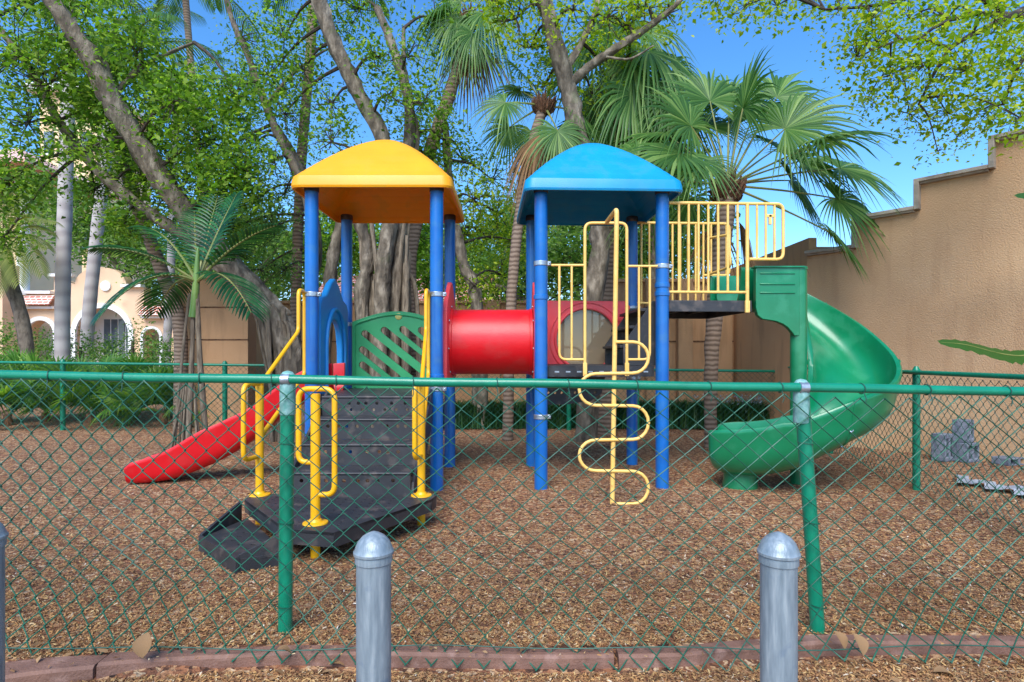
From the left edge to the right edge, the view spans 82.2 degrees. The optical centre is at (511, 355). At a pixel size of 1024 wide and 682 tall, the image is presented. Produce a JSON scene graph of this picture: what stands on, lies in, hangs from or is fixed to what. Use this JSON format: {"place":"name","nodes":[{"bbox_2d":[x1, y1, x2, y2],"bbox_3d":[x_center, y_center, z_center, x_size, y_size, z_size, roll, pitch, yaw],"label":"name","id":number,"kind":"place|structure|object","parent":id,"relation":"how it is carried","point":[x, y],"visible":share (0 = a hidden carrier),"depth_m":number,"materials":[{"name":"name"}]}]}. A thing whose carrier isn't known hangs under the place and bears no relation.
{"place":"outdoors","nodes":[
{"label":"outdoors","id":0,"kind":"place"},
{"bbox_2d":[0,394,1023,681],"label":"ground","id":1,"kind":"structure","parent":0,"point":[152,428],"depth_m":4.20,"materials":[{"name":"brown wood"}]},
{"bbox_2d":[0,522,8,681],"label":"bollard","id":2,"kind":"object","parent":1,"relation":"on","point":[4,533],"visible":1,"depth_m":1.99,"materials":[{"name":"grey metal"}]},
{"bbox_2d":[0,312,35,357],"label":"leafy shrub","id":3,"kind":"object","parent":1,"relation":"on","point":[6,335],"visible":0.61,"depth_m":14.91,"materials":[{"name":"green plant"}]},
{"bbox_2d":[0,387,37,419],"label":"palmetto","id":4,"kind":"object","parent":1,"relation":"on","point":[14,405],"visible":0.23,"depth_m":11.28,"materials":[{"name":"green plant"}]},
{"bbox_2d":[0,188,64,407],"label":"date palm","id":5,"kind":"object","parent":1,"relation":"on","point":[14,295],"visible":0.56,"depth_m":13.22,"materials":[{"name":"green plant"}]},
{"bbox_2d":[0,318,71,364],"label":"leafy shrub","id":6,"kind":"object","parent":1,"relation":"on","point":[37,345],"visible":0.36,"depth_m":14.91,"materials":[{"name":"green plant"}]},
{"bbox_2d":[0,352,73,425],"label":"palmetto","id":7,"kind":"object","parent":1,"relation":"on","point":[8,420],"visible":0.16,"depth_m":10.92,"materials":[{"name":"green plant"}]},
{"bbox_2d":[0,345,112,421],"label":"palmetto","id":8,"kind":"object","parent":1,"relation":"on","point":[11,356],"visible":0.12,"depth_m":11.11,"materials":[{"name":"green plant"}]},
{"bbox_2d":[0,148,120,294],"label":"corner tower","id":9,"kind":"structure","parent":1,"relation":"on","point":[43,283],"depth_m":31.08,"materials":[{"name":"beige paint"}]},
{"bbox_2d":[0,349,132,428],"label":"palmetto","id":10,"kind":"object","parent":1,"relation":"on","point":[71,396],"visible":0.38,"depth_m":10.68,"materials":[{"name":"green plant"}]},
{"bbox_2d":[35,326,129,365],"bbox_3d":[-10.611,0.284,14.520,1.948,2.092,2.143,0,0,-34],"label":"leafy shrub","id":11,"kind":"object","parent":1,"relation":"on","point":[95,353],"visible":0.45,"depth_m":14.45,"materials":[{"name":"green plant"}]},
{"bbox_2d":[0,266,173,367],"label":"church","id":12,"kind":"structure","parent":1,"relation":"on","point":[40,306],"depth_m":24.00,"materials":[{"name":"beige paint"}]},
{"bbox_2d":[100,281,110,290],"bbox_3d":[-16.587,-2.826,23.970,0.418,0.418,0.100,0,0,0],"label":"round window","id":13,"kind":"structure","parent":12,"relation":"in","point":[105,285],"depth_m":23.92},
{"bbox_2d":[104,319,127,358],"bbox_3d":[-16.703,-0.506,25.130,1.480,2.055,0.050,0,0,0],"label":"window","id":14,"kind":"structure","parent":12,"relation":"in","point":[115,323],"depth_m":25.11,"materials":[{"name":"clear glass"}]},
{"bbox_2d":[25,82,160,283],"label":"cream building","id":15,"kind":"structure","parent":1,"relation":"on","point":[55,163],"depth_m":40.00,"materials":[{"name":"paint"}]},
{"bbox_2d":[41,131,54,155],"bbox_3d":[-31.516,-14.405,39.950,0.950,1.630,0.140,0,0,0],"label":"window","id":16,"kind":"structure","parent":15,"relation":"in","point":[46,136],"depth_m":39.95,"materials":[{"name":"clear glass"}]},
{"bbox_2d":[0,155,192,355],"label":"round tree","id":17,"kind":"object","parent":1,"relation":"on","point":[143,266],"visible":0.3,"depth_m":24.14,"materials":[{"name":"green plant"}]},
{"bbox_2d":[39,0,163,405],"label":"royal palm","id":18,"kind":"object","parent":1,"relation":"on","point":[62,321],"visible":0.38,"depth_m":13.89,"materials":[{"name":"grey plant"}]},
{"bbox_2d":[9,0,206,368],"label":"royal palm","id":19,"kind":"object","parent":1,"relation":"on","point":[90,297],"visible":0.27,"depth_m":15.88,"materials":[{"name":"grey plant"}]},
{"bbox_2d":[0,0,223,429],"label":"royal palm","id":20,"kind":"object","parent":1,"relation":"on","point":[178,318],"visible":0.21,"depth_m":10.50,"materials":[{"name":"grey plant"}]},
{"bbox_2d":[54,121,179,274],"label":"royal palm","id":21,"kind":"object","parent":1,"relation":"on","point":[113,171],"visible":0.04,"depth_m":26.89,"materials":[{"name":"green plant"}]},
{"bbox_2d":[66,352,172,424],"bbox_3d":[-7.774,0.616,11.874,2.409,1.469,2.341,0,0,38],"label":"palmetto","id":22,"kind":"object","parent":1,"relation":"on","point":[135,359],"visible":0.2,"depth_m":11.34,"materials":[{"name":"green plant"}]},
{"bbox_2d":[89,312,173,366],"bbox_3d":[-9.899,0.103,15.366,2.097,2.454,2.231,0,0,-42],"label":"leafy shrub","id":23,"kind":"object","parent":1,"relation":"on","point":[132,349],"visible":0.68,"depth_m":15.42,"materials":[{"name":"green plant"}]},
{"bbox_2d":[91,358,208,427],"bbox_3d":[-6.606,0.728,11.318,2.177,1.345,2.284,0,0,0],"label":"palmetto","id":24,"kind":"object","parent":1,"relation":"on","point":[137,401],"visible":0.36,"depth_m":10.81,"materials":[{"name":"green plant"}]},
{"bbox_2d":[0,0,304,441],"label":"fig tree","id":25,"kind":"object","parent":1,"relation":"on","point":[105,89],"visible":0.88,"depth_m":8.75,"materials":[{"name":"green plant"}]},
{"bbox_2d":[140,328,173,368],"bbox_3d":[-7.644,0.339,13.748,2.187,1.983,1.807,0,0,0],"label":"leafy shrub","id":26,"kind":"object","parent":1,"relation":"on","point":[166,354],"visible":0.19,"depth_m":13.42,"materials":[{"name":"green plant"}]},
{"bbox_2d":[80,188,290,447],"bbox_3d":[-4.052,-0.510,7.553,2.753,3.789,2.288,0,0,0],"label":"feather palm","id":27,"kind":"object","parent":1,"relation":"on","point":[202,263],"visible":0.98,"depth_m":7.39,"materials":[{"name":"green plant"}]},
{"bbox_2d":[118,36,252,367],"bbox_3d":[-10.330,-3.712,18.015,4.667,10.085,4.698,0,0,0],"label":"royal palm","id":28,"kind":"object","parent":1,"relation":"on","point":[167,326],"visible":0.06,"depth_m":17.91,"materials":[{"name":"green plant"}]},
{"bbox_2d":[152,0,261,270],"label":"royal palm","id":29,"kind":"object","parent":1,"relation":"on","point":[186,13],"visible":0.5,"depth_m":16.03,"materials":[{"name":"green plant"}]},
{"bbox_2d":[165,194,303,298],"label":"round tree","id":30,"kind":"object","parent":1,"relation":"on","point":[180,265],"visible":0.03,"depth_m":22.93,"materials":[{"name":"green plant"}]},
{"bbox_2d":[175,0,338,303],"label":"forked tree","id":31,"kind":"object","parent":1,"relation":"on","point":[295,164],"visible":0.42,"depth_m":10.33,"materials":[{"name":"green plant"}]},
{"bbox_2d":[160,188,355,300],"bbox_3d":[-7.137,-2.069,17.391,5.947,6.815,3.906,0,0,0],"label":"round tree","id":32,"kind":"object","parent":1,"relation":"on","point":[286,245],"visible":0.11,"depth_m":17.32,"materials":[{"name":"green plant"}]},
{"bbox_2d":[268,215,380,286],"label":"round tree","id":33,"kind":"object","parent":1,"relation":"on","point":[356,265],"visible":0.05,"depth_m":23.13,"materials":[{"name":"green plant"}]},
{"bbox_2d":[260,0,390,341],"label":"royal palm","id":34,"kind":"object","parent":1,"relation":"on","point":[297,237],"visible":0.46,"depth_m":10.93,"materials":[{"name":"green plant"}]},
{"bbox_2d":[211,0,481,427],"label":"fig tree","id":35,"kind":"object","parent":1,"relation":"on","point":[385,279],"visible":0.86,"depth_m":9.65,"materials":[{"name":"green plant"}]},
{"bbox_2d":[353,531,393,681],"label":"bollard","id":36,"kind":"object","parent":1,"relation":"on","point":[373,551],"visible":1,"depth_m":1.91,"materials":[{"name":"silver metal"}]},
{"bbox_2d":[0,359,774,430],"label":"back fence","id":37,"kind":"object","parent":1,"relation":"on","point":[224,367],"visible":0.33,"depth_m":10.27,"materials":[{"name":"green metal"}]},
{"bbox_2d":[320,191,486,300],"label":"round tree","id":38,"kind":"object","parent":1,"relation":"on","point":[422,253],"visible":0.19,"depth_m":15.56,"materials":[{"name":"green plant"}]},
{"bbox_2d":[319,275,501,300],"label":"tile roof house","id":39,"kind":"structure","parent":1,"relation":"on","point":[321,287],"depth_m":20.91,"materials":[{"name":"beige paint"}]},
{"bbox_2d":[353,209,500,272],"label":"round tree","id":40,"kind":"object","parent":1,"relation":"on","point":[467,229],"visible":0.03,"depth_m":24.46,"materials":[{"name":"green plant"}]},
{"bbox_2d":[409,0,525,376],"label":"fan palm","id":41,"kind":"object","parent":1,"relation":"on","point":[461,35],"visible":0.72,"depth_m":10.31,"materials":[{"name":"green plant"}]},
{"bbox_2d":[425,123,554,429],"bbox_3d":[-0.362,-1.594,11.255,2.582,5.955,3.170,0,0,0],"label":"tree","id":42,"kind":"object","parent":1,"relation":"on","point":[474,289],"visible":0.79,"depth_m":11.04,"materials":[{"name":"green plant"}]},
{"bbox_2d":[174,238,828,425],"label":"back wall","id":43,"kind":"structure","parent":1,"relation":"on","point":[750,341],"depth_m":11.05,"materials":[{"name":"brown paint"}]},
{"bbox_2d":[0,370,1023,672],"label":"front fence","id":44,"kind":"object","parent":1,"relation":"on","point":[806,470],"visible":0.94,"depth_m":2.77,"materials":[{"name":"green metal"}]},
{"bbox_2d":[8,423,1016,681],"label":"leaf litter","id":45,"kind":"object","parent":1,"relation":"on","point":[36,657],"visible":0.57,"depth_m":2.68,"materials":[{"name":"brown plant"}]},
{"bbox_2d":[124,140,901,573],"bbox_3d":[0.004,-0.478,6.009,7.443,3.717,3.669,0,0,-20],"label":"play structure","id":46,"kind":"object","parent":1,"relation":"on","point":[540,336],"visible":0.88,"depth_m":5.89,"materials":[{"name":"blue paint"}]},
{"bbox_2d":[5,635,1023,681],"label":"playground edging","id":47,"kind":"object","parent":1,"relation":"on","point":[88,667],"visible":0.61,"depth_m":2.60,"materials":[{"name":"brown concrete"}]},
{"bbox_2d":[132,632,151,657],"bbox_3d":[-1.587,1.254,2.536,0.075,0.090,0.058,0,0,0],"label":"dry leaf","id":48,"kind":"object","parent":47,"relation":"on","point":[141,645],"visible":1,"depth_m":2.52,"materials":[{"name":"beige plant"}]},
{"bbox_2d":[277,645,291,653],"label":"dry leaf","id":49,"kind":"object","parent":47,"relation":"on","point":[285,647],"visible":1,"depth_m":2.56,"materials":[{"name":"beige plant"}]},
{"bbox_2d":[329,659,343,664],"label":"dry leaf","id":50,"kind":"object","parent":47,"relation":"on","point":[338,662],"visible":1,"depth_m":2.59,"materials":[{"name":"brown plant"}]},
{"bbox_2d":[834,631,847,648],"bbox_3d":[1.473,1.275,2.622,0.056,0.063,0.058,0,0,0],"label":"dry leaf","id":51,"kind":"object","parent":47,"relation":"on","point":[842,638],"visible":1,"depth_m":2.62,"materials":[{"name":"beige plant"}]},
{"bbox_2d":[853,633,868,655],"bbox_3d":[1.515,1.259,2.543,0.059,0.076,0.061,0,0,21],"label":"dry leaf","id":52,"kind":"object","parent":47,"relation":"on","point":[862,643],"visible":1,"depth_m":2.55,"materials":[{"name":"beige plant"}]},
{"bbox_2d":[443,187,587,300],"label":"round tree","id":53,"kind":"object","parent":1,"relation":"on","point":[492,252],"visible":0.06,"depth_m":23.07,"materials":[{"name":"green plant"}]},
{"bbox_2d":[468,56,602,440],"bbox_3d":[0.399,-1.827,9.318,2.206,6.417,1.520,0,0,0],"label":"fan palm","id":54,"kind":"object","parent":1,"relation":"on","point":[538,148],"visible":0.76,"depth_m":9.12,"materials":[{"name":"green plant"}]},
{"bbox_2d":[455,192,647,300],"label":"round tree","id":55,"kind":"object","parent":1,"relation":"on","point":[567,250],"visible":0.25,"depth_m":14.72,"materials":[{"name":"green plant"}]},
{"bbox_2d":[458,0,709,442],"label":"broadleaf tree","id":56,"kind":"object","parent":1,"relation":"on","point":[567,80],"visible":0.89,"depth_m":8.88,"materials":[{"name":"green plant"}]},
{"bbox_2d":[524,226,644,300],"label":"round tree","id":57,"kind":"object","parent":1,"relation":"on","point":[578,297],"visible":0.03,"depth_m":23.25,"materials":[{"name":"green plant"}]},
{"bbox_2d":[527,15,724,435],"bbox_3d":[1.957,-2.206,9.705,3.448,7.173,1.891,0,0,0],"label":"fan palm","id":58,"kind":"object","parent":1,"relation":"on","point":[623,116],"visible":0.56,"depth_m":9.36,"materials":[{"name":"green plant"}]},
{"bbox_2d":[558,82,743,278],"bbox_3d":[3.536,-2.856,14.281,4.630,8.371,3.647,0,0,-16],"label":"round tree","id":59,"kind":"object","parent":1,"relation":"on","point":[621,265],"visible":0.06,"depth_m":13.94,"materials":[{"name":"green plant"}]},
{"bbox_2d":[619,211,741,278],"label":"round tree","id":60,"kind":"object","parent":1,"relation":"on","point":[682,276],"visible":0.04,"depth_m":23.92,"materials":[{"name":"green plant"}]},
{"bbox_2d":[605,48,906,447],"bbox_3d":[3.404,-1.558,8.447,4.723,5.879,2.860,0,0,0],"label":"fan palm","id":61,"kind":"object","parent":1,"relation":"on","point":[746,101],"visible":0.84,"depth_m":8.22,"materials":[{"name":"green plant"}]},
{"bbox_2d":[757,531,800,681],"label":"bollard","id":62,"kind":"object","parent":1,"relation":"on","point":[779,554],"visible":1,"depth_m":1.88,"materials":[{"name":"silver metal"}]},
{"bbox_2d":[687,0,1023,172],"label":"overhanging tree","id":63,"kind":"object","parent":1,"relation":"on","point":[1000,15],"visible":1,"depth_m":6.04,"materials":[{"name":"green plant"}]},
{"bbox_2d":[788,366,1023,528],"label":"side fence","id":64,"kind":"object","parent":1,"relation":"on","point":[916,372],"visible":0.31,"depth_m":5.39,"materials":[{"name":"green metal"}]},
{"bbox_2d":[804,129,1023,463],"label":"stepped wall","id":65,"kind":"structure","parent":1,"relation":"on","point":[952,268],"depth_m":7.72,"materials":[{"name":"beige paint"}]},
{"bbox_2d":[931,432,952,461],"bbox_3d":[5.446,1.160,7.429,0.210,0.340,0.170,0,0,-29],"label":"concrete block","id":66,"kind":"object","parent":1,"relation":"on","point":[941,447],"depth_m":7.36,"materials":[{"name":"grey concrete"}]},
{"bbox_2d":[933,666,952,675],"bbox_3d":[1.859,1.365,2.527,0.063,0.033,0.064,0,0,-36],"label":"dry leaf","id":67,"kind":"object","parent":1,"relation":"on","point":[939,669],"visible":1,"depth_m":2.54,"materials":[{"name":"beige plant"}]},
{"bbox_2d":[951,442,978,462],"bbox_3d":[5.682,1.210,7.362,0.240,0.240,0.190,0,0,-23],"label":"concrete block","id":68,"kind":"object","parent":1,"relation":"on","point":[964,449],"depth_m":7.30,"materials":[{"name":"grey concrete"}]},
{"bbox_2d":[952,419,973,442],"bbox_3d":[5.662,0.948,7.372,0.200,0.280,0.170,0,0,-34],"label":"concrete block","id":69,"kind":"object","parent":68,"relation":"on","point":[961,429],"depth_m":7.31,"materials":[{"name":"grey concrete"}]},
{"bbox_2d":[937,193,1023,364],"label":"banana plant","id":70,"kind":"object","parent":1,"relation":"on","point":[1014,356],"visible":1,"depth_m":5.64,"materials":[{"name":"green plant"}]},
{"bbox_2d":[956,475,1023,494],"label":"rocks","id":71,"kind":"object","parent":1,"relation":"on","point":[1013,487],"visible":0.69,"depth_m":5.81,"materials":[{"name":"grey stone"}]},
{"bbox_2d":[991,455,1023,465],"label":"concrete block","id":72,"kind":"object","parent":1,"relation":"on","point":[1003,458],"depth_m":7.11,"materials":[{"name":"grey concrete"}]},
{"bbox_2d":[0,0,1023,300],"label":"sky","id":73,"kind":"structure","parent":0,"point":[789,53],"materials":[{"name":"blue"}]},
{"bbox_2d":[443,398,773,428],"bbox_3d":[1.745,1.056,10.770,7.309,0.508,1.268,0,0,0],"label":"hedge","id":74,"kind":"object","parent":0,"point":[743,412],"depth_m":10.48,"materials":[{"name":"green plant"}]},
{"bbox_2d":[692,394,768,404],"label":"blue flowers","id":75,"kind":"object","parent":74,"relation":"on","point":[759,397],"visible":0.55,"depth_m":10.65,"materials":[{"name":"plant"}]}
]}

